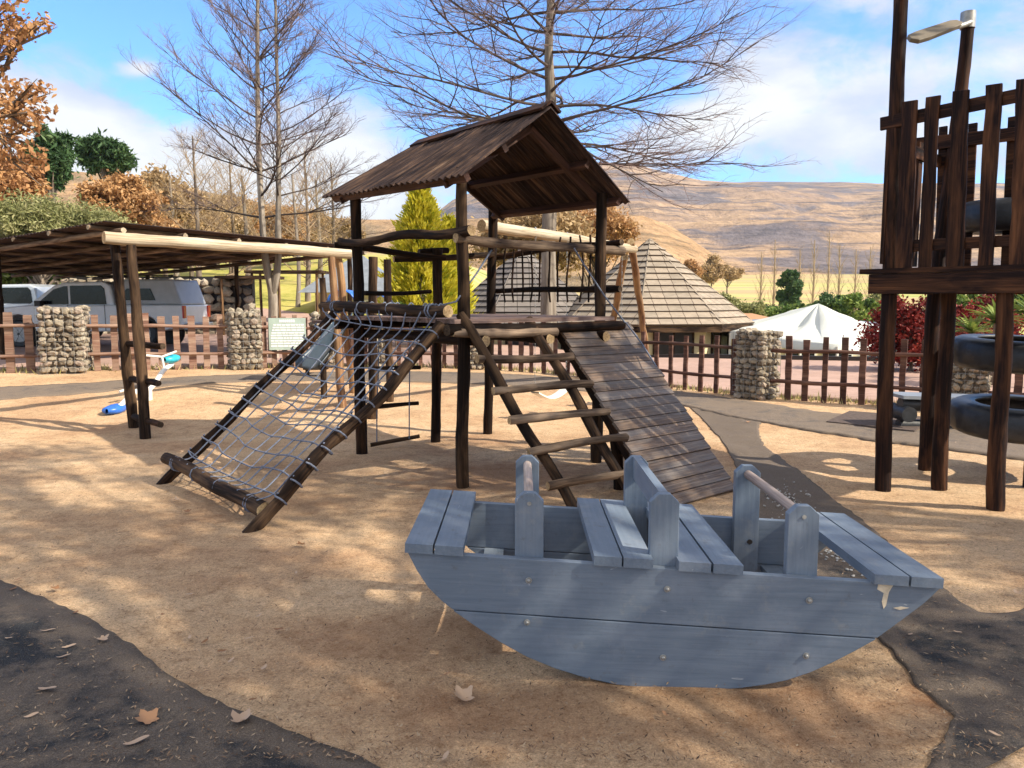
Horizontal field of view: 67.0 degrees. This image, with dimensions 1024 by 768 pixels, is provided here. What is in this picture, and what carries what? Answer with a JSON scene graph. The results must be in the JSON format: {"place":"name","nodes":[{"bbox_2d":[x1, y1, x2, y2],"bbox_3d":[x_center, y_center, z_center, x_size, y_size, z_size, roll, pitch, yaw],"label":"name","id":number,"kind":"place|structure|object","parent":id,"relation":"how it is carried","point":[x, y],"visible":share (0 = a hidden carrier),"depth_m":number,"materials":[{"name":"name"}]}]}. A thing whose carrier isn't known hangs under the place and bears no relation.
{"place":"outdoors","nodes":[
{"label":"outdoors","id":0,"kind":"place"},
{"bbox_2d":[0,580,380,767],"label":"path","id":1,"kind":"structure","parent":0,"point":[23,618],"depth_m":2.98,"materials":[{"name":"asphalt"}]},
{"bbox_2d":[134,708,158,723],"bbox_3d":[-1.382,1.255,2.929,0.099,0.017,0.088,15,16,36],"label":"fallen leaf","id":2,"kind":"object","parent":1,"relation":"on","point":[146,717],"visible":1,"depth_m":2.93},
{"bbox_2d":[231,708,251,721],"bbox_3d":[-1.012,1.238,2.896,0.088,0.033,0.095,-5,8,-40],"label":"fallen leaf","id":3,"kind":"object","parent":1,"relation":"on","point":[241,717],"visible":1,"depth_m":2.90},
{"bbox_2d":[56,172,744,285],"bbox_3d":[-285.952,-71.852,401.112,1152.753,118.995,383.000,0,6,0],"label":"hills","id":4,"kind":"structure","parent":0,"point":[679,246],"depth_m":398.07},
{"bbox_2d":[0,366,1023,767],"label":"sand","id":5,"kind":"structure","parent":0,"point":[396,482],"depth_m":4.60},
{"bbox_2d":[0,0,58,200],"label":"oak tree","id":6,"kind":"object","parent":5,"relation":"on","point":[14,113],"visible":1,"depth_m":9.10,"materials":[{"name":"orange plant"}]},
{"bbox_2d":[34,305,93,374],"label":"gabion pillar","id":7,"kind":"structure","parent":5,"relation":"on","point":[64,341],"depth_m":13.02,"materials":[{"name":"stone"}]},
{"bbox_2d":[101,351,179,413],"bbox_3d":[-5.367,-0.063,11.256,0.370,0.780,1.934,1,6,7],"label":"seesaw","id":8,"kind":"object","parent":5,"relation":"on","point":[171,358],"visible":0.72,"depth_m":11.49,"materials":[{"name":"blue plastic"}]},
{"bbox_2d":[102,231,353,438],"bbox_3d":[-3.390,-0.675,10.386,1.220,2.493,3.656,4,8,36],"label":"swing set","id":9,"kind":"object","parent":5,"relation":"on","point":[141,419],"visible":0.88,"depth_m":9.40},
{"bbox_2d":[225,307,263,369],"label":"gabion pillar","id":10,"kind":"structure","parent":5,"relation":"on","point":[244,345],"depth_m":14.39,"materials":[{"name":"stone"}]},
{"bbox_2d":[156,300,452,532],"bbox_3d":[-1.873,0.118,6.664,1.870,1.673,2.293,-5,8,-41],"label":"climbing net","id":11,"kind":"object","parent":5,"relation":"on","point":[264,512],"visible":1,"depth_m":6.38,"materials":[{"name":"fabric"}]},
{"bbox_2d":[308,311,334,366],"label":"gabion pillar","id":12,"kind":"structure","parent":5,"relation":"on","point":[314,315],"depth_m":15.18,"materials":[{"name":"stone"}]},
{"bbox_2d":[295,257,393,418],"bbox_3d":[-2.360,-0.751,11.771,1.247,2.228,3.434,0,6,0],"label":"slide frame","id":13,"kind":"object","parent":5,"relation":"on","point":[317,351],"visible":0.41,"depth_m":10.89,"materials":[{"name":"brown wood"}]},
{"bbox_2d":[1,359,896,407],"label":"fence","id":14,"kind":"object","parent":5,"relation":"on","point":[22,368],"depth_m":13.75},
{"bbox_2d":[453,685,473,700],"bbox_3d":[-0.197,1.236,3.103,0.093,0.032,0.104,-3,14,-37],"label":"fallen leaf","id":15,"kind":"object","parent":5,"relation":"on","point":[461,693],"visible":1,"depth_m":3.11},
{"bbox_2d":[470,346,484,369],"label":"gabion pillar","id":16,"kind":"structure","parent":5,"relation":"on","point":[473,363],"depth_m":15.74,"materials":[{"name":"stone"}]},
{"bbox_2d":[322,100,656,488],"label":"climbing tower","id":17,"kind":"structure","parent":5,"relation":"on","point":[536,159],"depth_m":7.41,"materials":[{"name":"wood"}]},
{"bbox_2d":[368,322,420,446],"bbox_3d":[-1.272,-0.009,8.408,0.571,1.382,0.124,-2,6,-15],"label":"rope ladder","id":18,"kind":"object","parent":17,"relation":"hanging from","point":[392,405],"visible":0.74,"depth_m":8.42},
{"bbox_2d":[0,379,1023,763],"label":"wood chips","id":19,"kind":"object","parent":5,"relation":"on","point":[594,753],"visible":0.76,"depth_m":2.90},
{"bbox_2d":[452,311,628,506],"bbox_3d":[0.378,0.212,6.200,1.078,1.574,1.568,-6,8,-42],"label":"log ladder","id":20,"kind":"object","parent":5,"relation":"on","point":[519,419],"visible":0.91,"depth_m":6.19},
{"bbox_2d":[477,219,648,352],"bbox_3d":[1.733,-1.058,13.385,1.399,2.668,9.250,2,6,19],"label":"swing set","id":21,"kind":"object","parent":5,"relation":"on","point":[631,247],"visible":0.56,"depth_m":11.40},
{"bbox_2d":[531,227,567,398],"bbox_3d":[0.519,-0.920,10.228,0.140,2.235,0.798,5,8,41],"label":"swing","id":22,"kind":"object","parent":21,"relation":"hanging from","point":[559,393],"visible":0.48,"depth_m":10.30,"materials":[{"name":"plastic"}]},
{"bbox_2d":[556,322,732,503],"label":"climbing ramp","id":23,"kind":"structure","parent":5,"relation":"on","point":[649,415],"depth_m":6.71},
{"bbox_2d":[405,455,943,688],"bbox_3d":[0.628,0.812,3.600,2.230,0.817,0.933,1,6,5],"label":"rocking boat","id":24,"kind":"object","parent":5,"relation":"on","point":[649,579],"visible":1,"depth_m":3.20,"materials":[{"name":"blue paint"}]},
{"bbox_2d":[732,328,783,400],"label":"gabion pillar","id":25,"kind":"structure","parent":5,"relation":"on","point":[757,361],"depth_m":12.46,"materials":[{"name":"stone"}]},
{"bbox_2d":[893,392,966,427],"bbox_3d":[5.642,0.372,9.710,1.764,0.505,0.530,0,6,0],"label":"bench","id":26,"kind":"object","parent":5,"relation":"on","point":[906,406],"visible":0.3,"depth_m":9.54,"materials":[{"name":"grey concrete"}]},
{"bbox_2d":[859,0,1023,511],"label":"lookout tower","id":27,"kind":"structure","parent":5,"relation":"on","point":[943,274],"depth_m":6.11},
{"bbox_2d":[907,9,976,43],"bbox_3d":[3.735,-3.083,6.697,0.839,0.389,0.144,-3,7,-28],"label":"street lamp","id":28,"kind":"object","parent":27,"relation":"attached to","point":[967,18],"visible":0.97,"depth_m":6.65,"materials":[{"name":"metal"}]},
{"bbox_2d":[950,393,1023,444],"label":"tyre","id":29,"kind":"object","parent":27,"relation":"hanging from","point":[970,414],"visible":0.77,"depth_m":6.87,"materials":[{"name":"black rubber"}]},
{"bbox_2d":[953,334,1023,374],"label":"tyre","id":30,"kind":"object","parent":27,"relation":"hanging from","point":[975,351],"visible":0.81,"depth_m":6.77,"materials":[{"name":"black rubber"}]},
{"bbox_2d":[965,197,1011,234],"bbox_3d":[4.493,-1.478,6.831,1.005,0.301,1.005,0,6,0],"label":"tyre","id":31,"kind":"object","parent":27,"relation":"on","point":[1003,214],"visible":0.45,"depth_m":6.59,"materials":[{"name":"black rubber"}]},
{"bbox_2d":[951,363,991,393],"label":"gabion pillar","id":32,"kind":"structure","parent":5,"relation":"on","point":[968,381],"depth_m":10.88,"materials":[{"name":"stone"}]},
{"bbox_2d":[0,371,1023,460],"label":"path","id":33,"kind":"structure","parent":0,"point":[796,418],"depth_m":11.56,"materials":[{"name":"concrete"}]},
{"bbox_2d":[826,411,919,431],"bbox_3d":[4.798,0.480,10.135,1.051,0.033,1.387,4,8,35],"label":"rubber mat","id":34,"kind":"object","parent":33,"relation":"on","point":[863,419],"visible":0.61,"depth_m":10.08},
{"bbox_2d":[0,308,1023,403],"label":"pavement","id":35,"kind":"structure","parent":0,"point":[834,373],"depth_m":17.30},
{"bbox_2d":[2,284,102,336],"bbox_3d":[-15.169,-2.222,24.201,5.480,1.770,2.140,0,6,-2],"label":"pickup truck","id":36,"kind":"object","parent":35,"relation":"on","point":[19,294],"visible":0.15,"depth_m":23.36,"materials":[{"name":"silver metal"}]},
{"bbox_2d":[4,275,212,346],"bbox_3d":[-11.073,-1.922,20.713,5.480,1.946,2.140,0,6,0],"label":"pickup truck","id":37,"kind":"object","parent":35,"relation":"on","point":[168,299],"visible":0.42,"depth_m":19.87,"materials":[{"name":"white paint"}]},
{"bbox_2d":[0,221,366,359],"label":"carport","id":38,"kind":"object","parent":35,"relation":"on","point":[70,251],"visible":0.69,"depth_m":17.38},
{"bbox_2d":[114,0,405,357],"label":"bare tree","id":39,"kind":"object","parent":35,"relation":"on","point":[272,281],"visible":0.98,"depth_m":16.57,"materials":[{"name":"brown plant"}]},
{"bbox_2d":[275,0,817,353],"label":"bare tree","id":40,"kind":"object","parent":35,"relation":"on","point":[550,78],"visible":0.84,"depth_m":17.89,"materials":[{"name":"brown plant"}]},
{"bbox_2d":[650,354,916,361],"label":"kerb","id":41,"kind":"structure","parent":35,"relation":"on","point":[800,357],"depth_m":20.83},
{"bbox_2d":[0,0,1023,219],"label":"sky","id":42,"kind":"structure","parent":0,"point":[827,77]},
{"bbox_2d":[101,253,1023,401],"bbox_3d":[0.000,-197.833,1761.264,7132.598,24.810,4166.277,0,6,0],"label":"ground","id":43,"kind":"structure","parent":0,"point":[743,288],"depth_m":167.86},
{"bbox_2d":[0,312,39,372],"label":"picket fence","id":44,"kind":"object","parent":43,"relation":"on","point":[28,325],"visible":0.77,"depth_m":13.07,"materials":[{"name":"brown wood"}]},
{"bbox_2d":[0,153,53,205],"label":"autumn tree","id":45,"kind":"object","parent":43,"relation":"on","point":[31,185],"visible":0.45,"depth_m":29.29,"materials":[{"name":"orange plant"}]},
{"bbox_2d":[2,273,61,284],"bbox_3d":[-18.106,-3.880,28.402,5.858,4.126,5.258,0,6,0],"label":"hedge","id":46,"kind":"object","parent":43,"relation":"on","point":[11,280],"visible":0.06,"depth_m":26.72,"materials":[{"name":"green plant"}]},
{"bbox_2d":[23,124,82,201],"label":"pine tree","id":47,"kind":"object","parent":43,"relation":"on","point":[61,156],"visible":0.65,"depth_m":46.41,"materials":[{"name":"green plant"}]},
{"bbox_2d":[0,188,114,284],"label":"willow bush","id":48,"kind":"object","parent":43,"relation":"on","point":[25,216],"visible":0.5,"depth_m":23.89,"materials":[{"name":"green plant"}]},
{"bbox_2d":[73,128,139,181],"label":"pine tree","id":49,"kind":"object","parent":43,"relation":"on","point":[98,152],"visible":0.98,"depth_m":55.59,"materials":[{"name":"green plant"}]},
{"bbox_2d":[95,203,137,274],"bbox_3d":[-14.740,-4.247,28.752,2.944,4.693,2.646,0,6,0],"label":"willow bush","id":50,"kind":"object","parent":43,"relation":"on","point":[117,217],"visible":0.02,"depth_m":28.19,"materials":[{"name":"green plant"}]},
{"bbox_2d":[71,169,163,224],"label":"autumn tree","id":51,"kind":"object","parent":43,"relation":"on","point":[122,192],"visible":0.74,"depth_m":34.61,"materials":[{"name":"brown plant"}]},
{"bbox_2d":[7,276,255,333],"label":"stone wall","id":52,"kind":"structure","parent":43,"relation":"on","point":[209,286],"depth_m":27.24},
{"bbox_2d":[85,313,228,370],"bbox_3d":[-6.357,-0.716,13.939,2.336,1.126,0.129,-3,7,-26],"label":"picket fence","id":53,"kind":"object","parent":43,"relation":"on","point":[160,325],"visible":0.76,"depth_m":13.98,"materials":[{"name":"brown wood"}]},
{"bbox_2d":[145,185,183,227],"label":"autumn tree","id":54,"kind":"object","parent":43,"relation":"on","point":[160,219],"visible":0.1,"depth_m":39.09,"materials":[{"name":"brown plant"}]},
{"bbox_2d":[126,162,205,274],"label":"autumn tree","id":55,"kind":"object","parent":43,"relation":"on","point":[150,178],"visible":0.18,"depth_m":42.03,"materials":[{"name":"brown plant"}]},
{"bbox_2d":[141,156,212,275],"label":"bare tree","id":56,"kind":"object","parent":43,"relation":"on","point":[173,213],"visible":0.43,"depth_m":41.09,"materials":[{"name":"brown plant"}]},
{"bbox_2d":[140,121,274,275],"bbox_3d":[-13.254,-7.102,32.700,6.146,8.614,6.361,0,6,0],"label":"bare tree","id":57,"kind":"object","parent":43,"relation":"on","point":[196,215],"visible":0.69,"depth_m":33.19,"materials":[{"name":"brown plant"}]},
{"bbox_2d":[180,188,243,275],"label":"autumn tree","id":58,"kind":"object","parent":43,"relation":"on","point":[203,225],"visible":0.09,"depth_m":44.84,"materials":[{"name":"brown plant"}]},
{"bbox_2d":[181,159,267,269],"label":"bare tree","id":59,"kind":"object","parent":43,"relation":"on","point":[215,180],"visible":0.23,"depth_m":53.90,"materials":[{"name":"brown plant"}]},
{"bbox_2d":[207,187,259,275],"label":"autumn tree","id":60,"kind":"object","parent":43,"relation":"on","point":[240,222],"visible":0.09,"depth_m":48.45,"materials":[{"name":"brown plant"}]},
{"bbox_2d":[170,140,297,275],"bbox_3d":[-14.232,-8.423,39.454,6.398,8.246,7.301,2,7,19],"label":"bare tree","id":61,"kind":"object","parent":43,"relation":"on","point":[233,228],"visible":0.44,"depth_m":39.13,"materials":[{"name":"brown plant"}]},
{"bbox_2d":[200,139,275,275],"bbox_3d":[-13.002,-7.871,37.198,3.658,8.160,3.710,5,8,37],"label":"bare tree","id":62,"kind":"object","parent":43,"relation":"on","point":[242,191],"visible":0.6,"depth_m":37.23,"materials":[{"name":"brown plant"}]},
{"bbox_2d":[214,276,283,334],"bbox_3d":[-9.222,-2.729,27.365,2.000,2.152,1.400,0,6,0],"label":"shade shelter","id":63,"kind":"object","parent":43,"relation":"on","point":[221,278],"visible":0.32,"depth_m":26.81,"materials":[{"name":"brown wood"}]},
{"bbox_2d":[247,165,313,241],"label":"bare tree","id":64,"kind":"object","parent":43,"relation":"on","point":[291,196],"visible":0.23,"depth_m":58.42,"materials":[{"name":"brown plant"}]},
{"bbox_2d":[246,199,320,268],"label":"autumn tree","id":65,"kind":"object","parent":43,"relation":"on","point":[285,236],"visible":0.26,"depth_m":54.66,"materials":[{"name":"brown plant"}]},
{"bbox_2d":[244,270,328,315],"bbox_3d":[-8.899,-3.419,30.811,3.000,2.152,1.400,0,6,0],"label":"shade shelter","id":66,"kind":"object","parent":43,"relation":"on","point":[315,272],"visible":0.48,"depth_m":30.25,"materials":[{"name":"brown wood"}]},
{"bbox_2d":[260,315,314,367],"bbox_3d":[-4.365,-0.779,14.943,1.094,1.107,0.120,-3,7,-28],"label":"picket fence","id":67,"kind":"object","parent":43,"relation":"on","point":[284,353],"visible":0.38,"depth_m":14.82,"materials":[{"name":"brown wood"}]},
{"bbox_2d":[268,318,305,349],"bbox_3d":[-4.289,-0.956,14.775,0.687,0.608,0.016,-1,6,-8],"label":"rules board","id":68,"kind":"object","parent":67,"relation":"attached to","point":[286,333],"visible":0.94,"depth_m":14.77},
{"bbox_2d":[235,132,367,301],"bbox_3d":[-9.658,-8.076,37.267,6.492,8.543,5.992,3,7,23],"label":"bare tree","id":69,"kind":"object","parent":43,"relation":"on","point":[308,263],"visible":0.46,"depth_m":37.21,"materials":[{"name":"brown plant"}]},
{"bbox_2d":[259,146,343,306],"bbox_3d":[-9.756,-7.274,35.528,4.106,7.838,3.523,5,8,41],"label":"bare tree","id":70,"kind":"object","parent":43,"relation":"on","point":[298,287],"visible":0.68,"depth_m":35.41,"materials":[{"name":"brown plant"}]},
{"bbox_2d":[282,154,350,278],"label":"bare tree","id":71,"kind":"object","parent":43,"relation":"on","point":[319,235],"visible":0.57,"depth_m":44.14,"materials":[{"name":"brown plant"}]},
{"bbox_2d":[303,202,339,263],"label":"autumn tree","id":72,"kind":"object","parent":43,"relation":"on","point":[321,222],"visible":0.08,"depth_m":58.27,"materials":[{"name":"brown plant"}]},
{"bbox_2d":[292,148,394,266],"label":"bare tree","id":73,"kind":"object","parent":43,"relation":"on","point":[333,223],"visible":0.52,"depth_m":45.09,"materials":[{"name":"brown plant"}]},
{"bbox_2d":[322,213,366,239],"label":"autumn tree","id":74,"kind":"object","parent":43,"relation":"on","point":[348,225],"visible":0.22,"depth_m":63.84,"materials":[{"name":"brown plant"}]},
{"bbox_2d":[298,256,394,312],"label":"lodge","id":75,"kind":"structure","parent":43,"relation":"on","point":[311,288],"depth_m":33.78,"materials":[{"name":"beige paint"}]},
{"bbox_2d":[392,327,457,367],"bbox_3d":[-1.725,-0.793,15.780,1.521,1.110,0.124,-1,6,-6],"label":"picket fence","id":76,"kind":"object","parent":43,"relation":"on","point":[444,352],"visible":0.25,"depth_m":15.82,"materials":[{"name":"brown wood"}]},
{"bbox_2d":[377,188,473,342],"bbox_3d":[-2.635,-3.547,22.740,3.002,4.943,3.116,-6,9,-44],"label":"golden conifer","id":77,"kind":"object","parent":43,"relation":"on","point":[421,210],"visible":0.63,"depth_m":22.23,"materials":[{"name":"yellow plant"}]},
{"bbox_2d":[424,212,478,345],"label":"golden conifer","id":78,"kind":"object","parent":43,"relation":"on","point":[451,218],"visible":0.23,"depth_m":23.08,"materials":[{"name":"yellow plant"}]},
{"bbox_2d":[471,250,578,348],"bbox_3d":[0.360,-2.864,27.346,5.909,3.931,5.906,0,6,0],"label":"shingled hut","id":79,"kind":"object","parent":43,"relation":"on","point":[518,306],"visible":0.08,"depth_m":25.75,"materials":[{"name":"grey"}]},
{"bbox_2d":[468,210,595,280],"bbox_3d":[0.768,-4.153,33.873,6.251,7.720,5.376,0,6,0],"label":"autumn tree","id":80,"kind":"object","parent":43,"relation":"on","point":[570,222],"visible":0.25,"depth_m":32.56,"materials":[{"name":"brown plant"}]},
{"bbox_2d":[494,322,577,376],"bbox_3d":[0.576,-0.669,15.470,2.445,1.195,0.125,2,6,18],"label":"picket fence","id":81,"kind":"object","parent":43,"relation":"on","point":[531,352],"visible":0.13,"depth_m":15.61,"materials":[{"name":"brown wood"}]},
{"bbox_2d":[568,206,642,285],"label":"autumn tree","id":82,"kind":"object","parent":43,"relation":"on","point":[619,226],"visible":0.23,"depth_m":34.41,"materials":[{"name":"brown plant"}]},
{"bbox_2d":[562,238,754,354],"bbox_3d":[4.577,-2.295,25.901,6.311,5.109,6.311,-1,6,-7],"label":"shingled hut","id":83,"kind":"object","parent":43,"relation":"on","point":[680,300],"visible":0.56,"depth_m":23.85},
{"bbox_2d":[653,332,694,354],"bbox_3d":[4.903,-1.159,23.518,1.295,0.910,0.081,-1,6,-7],"label":"window","id":84,"kind":"structure","parent":83,"relation":"in","point":[678,337],"depth_m":23.49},
{"bbox_2d":[711,332,728,353],"bbox_3d":[6.569,-1.262,24.475,0.081,0.910,1.295,5,8,37],"label":"window","id":85,"kind":"structure","parent":83,"relation":"in","point":[724,336],"depth_m":24.56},
{"bbox_2d":[641,332,738,394],"bbox_3d":[2.942,-0.369,13.870,0.120,1.085,2.609,-5,8,-41],"label":"picket fence","id":86,"kind":"object","parent":43,"relation":"on","point":[685,373],"visible":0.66,"depth_m":13.54,"materials":[{"name":"brown wood"}]},
{"bbox_2d":[681,259,705,276],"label":"tree","id":87,"kind":"object","parent":43,"relation":"on","point":[693,266],"visible":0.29,"depth_m":147.07,"materials":[{"name":"brown plant"}]},
{"bbox_2d":[700,253,727,286],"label":"tree","id":88,"kind":"object","parent":43,"relation":"on","point":[713,267],"visible":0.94,"depth_m":157.55,"materials":[{"name":"brown plant"}]},
{"bbox_2d":[721,264,744,293],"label":"tree","id":89,"kind":"object","parent":43,"relation":"on","point":[732,274],"visible":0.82,"depth_m":166.73,"materials":[{"name":"brown plant"}]},
{"bbox_2d":[731,297,766,315],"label":"shrub","id":90,"kind":"object","parent":43,"relation":"on","point":[756,307],"visible":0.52,"depth_m":61.09,"materials":[{"name":"green plant"}]},
{"bbox_2d":[764,243,780,304],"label":"poplar tree","id":91,"kind":"object","parent":43,"relation":"on","point":[774,292],"visible":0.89,"depth_m":109.00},
{"bbox_2d":[764,302,791,316],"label":"shrub","id":92,"kind":"object","parent":43,"relation":"on","point":[772,310],"visible":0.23,"depth_m":64.84,"materials":[{"name":"green plant"}]},
{"bbox_2d":[775,269,803,307],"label":"tree","id":93,"kind":"object","parent":43,"relation":"on","point":[791,282],"visible":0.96,"depth_m":88.62,"materials":[{"name":"green plant"}]},
{"bbox_2d":[728,304,872,355],"bbox_3d":[9.290,-1.086,24.273,5.356,2.866,5.970,0,6,0],"label":"marquee","id":94,"kind":"object","parent":43,"relation":"on","point":[815,324],"visible":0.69,"depth_m":23.14,"materials":[{"name":"white fabric"}]},
{"bbox_2d":[804,234,822,303],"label":"poplar tree","id":95,"kind":"object","parent":43,"relation":"on","point":[813,283],"visible":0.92,"depth_m":99.05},
{"bbox_2d":[820,227,834,293],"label":"poplar tree","id":96,"kind":"object","parent":43,"relation":"on","point":[829,268],"visible":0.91,"depth_m":113.77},
{"bbox_2d":[812,291,847,315],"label":"shrub","id":97,"kind":"object","parent":43,"relation":"on","point":[826,299],"visible":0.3,"depth_m":59.37,"materials":[{"name":"green plant"}]},
{"bbox_2d":[831,241,846,297],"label":"poplar tree","id":98,"kind":"object","parent":43,"relation":"on","point":[838,283],"visible":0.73,"depth_m":94.05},
{"bbox_2d":[832,289,880,321],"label":"shrub","id":99,"kind":"object","parent":43,"relation":"on","point":[851,301],"visible":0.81,"depth_m":51.19,"materials":[{"name":"green plant"}]},
{"bbox_2d":[770,336,952,405],"bbox_3d":[5.244,-0.151,11.774,2.581,1.107,0.133,4,7,34],"label":"picket fence","id":100,"kind":"object","parent":43,"relation":"on","point":[844,352],"visible":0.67,"depth_m":11.92,"materials":[{"name":"brown wood"}]},
{"bbox_2d":[843,294,978,372],"bbox_3d":[9.151,-1.105,17.596,2.746,1.930,2.244,0,6,0],"label":"red maple","id":101,"kind":"object","parent":43,"relation":"on","point":[910,321],"visible":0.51,"depth_m":17.22,"materials":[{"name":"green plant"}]},
{"bbox_2d":[919,294,982,318],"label":"shrub","id":102,"kind":"object","parent":43,"relation":"on","point":[962,299],"visible":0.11,"depth_m":48.69,"materials":[{"name":"green plant"}]},
{"bbox_2d":[939,313,992,333],"bbox_3d":[9.252,-0.707,15.532,1.340,1.479,1.188,0,6,0],"label":"agave","id":103,"kind":"object","parent":43,"relation":"on","point":[971,327],"visible":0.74,"depth_m":15.38,"materials":[{"name":"green plant"}]},
{"bbox_2d":[955,294,1023,334],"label":"red maple","id":104,"kind":"object","parent":43,"relation":"on","point":[985,300],"visible":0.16,"depth_m":18.35,"materials":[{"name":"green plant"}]},
{"bbox_2d":[956,299,1023,384],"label":"agave","id":105,"kind":"object","parent":43,"relation":"on","point":[991,314],"visible":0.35,"depth_m":14.46,"materials":[{"name":"green plant"}]},
{"bbox_2d":[984,374,1023,394],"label":"picket fence","id":106,"kind":"object","parent":43,"relation":"on","point":[1018,385],"visible":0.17,"depth_m":10.64,"materials":[{"name":"brown wood"}]},
{"bbox_2d":[439,165,1004,274],"bbox_3d":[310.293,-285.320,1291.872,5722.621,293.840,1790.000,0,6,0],"label":"hills","id":107,"kind":"structure","parent":0,"point":[753,220],"depth_m":967.09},
{"bbox_2d":[689,407,1023,767],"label":"path","id":108,"kind":"structure","parent":0,"point":[971,637],"depth_m":3.57,"materials":[{"name":"asphalt"}]},
{"bbox_2d":[763,482,862,576],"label":"gravel","id":109,"kind":"structure","parent":108,"relation":"on","point":[825,550],"depth_m":4.89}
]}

